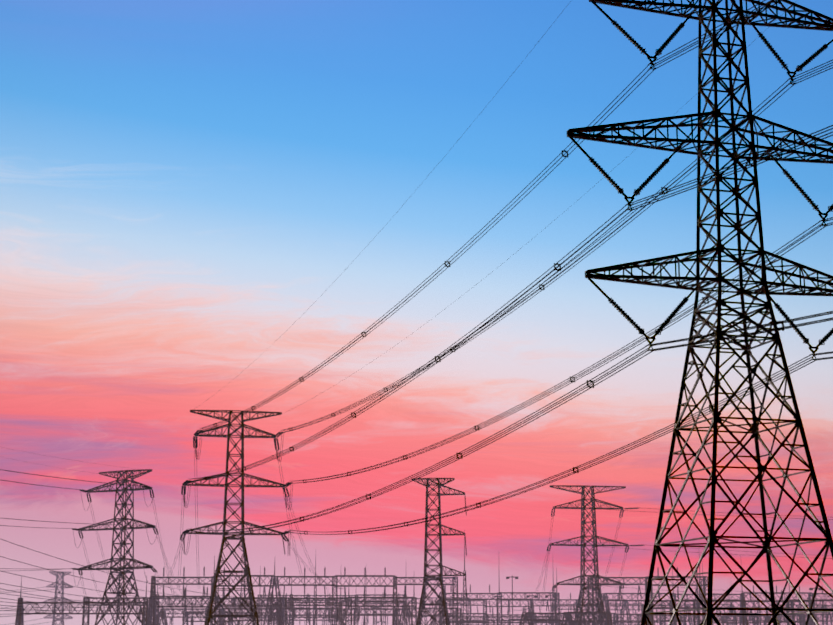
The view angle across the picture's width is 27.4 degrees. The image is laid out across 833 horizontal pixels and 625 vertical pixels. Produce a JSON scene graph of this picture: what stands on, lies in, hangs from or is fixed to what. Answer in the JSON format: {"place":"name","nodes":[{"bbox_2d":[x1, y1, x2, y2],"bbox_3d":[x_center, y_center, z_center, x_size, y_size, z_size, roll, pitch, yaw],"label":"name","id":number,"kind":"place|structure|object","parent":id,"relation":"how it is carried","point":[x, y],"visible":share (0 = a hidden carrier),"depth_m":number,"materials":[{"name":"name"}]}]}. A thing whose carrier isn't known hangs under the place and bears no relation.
{"place":"outdoors","nodes":[
{"label":"outdoors","id":0,"kind":"place"},
{"bbox_2d":[0,0,832,624],"label":"sky","id":1,"kind":"structure","parent":0,"point":[182,182],"materials":[{"name":"blue"}]},
{"label":"ground","id":2,"kind":"structure","parent":0,"visible":0},
{"bbox_2d":[43,571,72,624],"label":"tower","id":3,"kind":"structure","parent":2,"relation":"on","point":[53,617],"depth_m":783.58,"materials":[{"name":"metal"}]},
{"bbox_2d":[0,448,832,624],"bbox_3d":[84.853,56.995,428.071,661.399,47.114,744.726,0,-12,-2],"label":"other line conductors","id":4,"kind":"object","parent":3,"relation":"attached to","point":[198,604],"visible":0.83,"depth_m":399.36,"materials":[{"name":"grey"}]},
{"bbox_2d":[72,469,158,624],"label":"tower","id":5,"kind":"structure","parent":2,"relation":"on","point":[123,558],"depth_m":430.64,"materials":[{"name":"black metal"}]},
{"bbox_2d":[180,410,291,624],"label":"tower","id":6,"kind":"structure","parent":2,"relation":"on","point":[247,574],"depth_m":360.01,"materials":[{"name":"black metal"}]},
{"bbox_2d":[15,530,832,624],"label":"substation gantries","id":7,"kind":"object","parent":2,"relation":"on","point":[151,609],"visible":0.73,"depth_m":420.46,"materials":[{"name":"metal"}]},
{"bbox_2d":[412,478,466,624],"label":"tower","id":8,"kind":"structure","parent":2,"relation":"on","point":[422,604],"depth_m":415.09,"materials":[{"name":"black metal"}]},
{"bbox_2d":[547,485,644,624],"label":"tower","id":9,"kind":"structure","parent":2,"relation":"on","point":[582,537],"depth_m":462.45,"materials":[{"name":"metal"}]},
{"bbox_2d":[567,0,832,624],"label":"tower","id":10,"kind":"structure","parent":2,"relation":"on","point":[719,279],"depth_m":146.97,"materials":[{"name":"metal"}]},
{"bbox_2d":[164,0,832,588],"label":"line conductors","id":11,"kind":"object","parent":10,"relation":"hanging from","point":[642,206],"visible":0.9,"depth_m":182.10,"materials":[{"name":"grey"}]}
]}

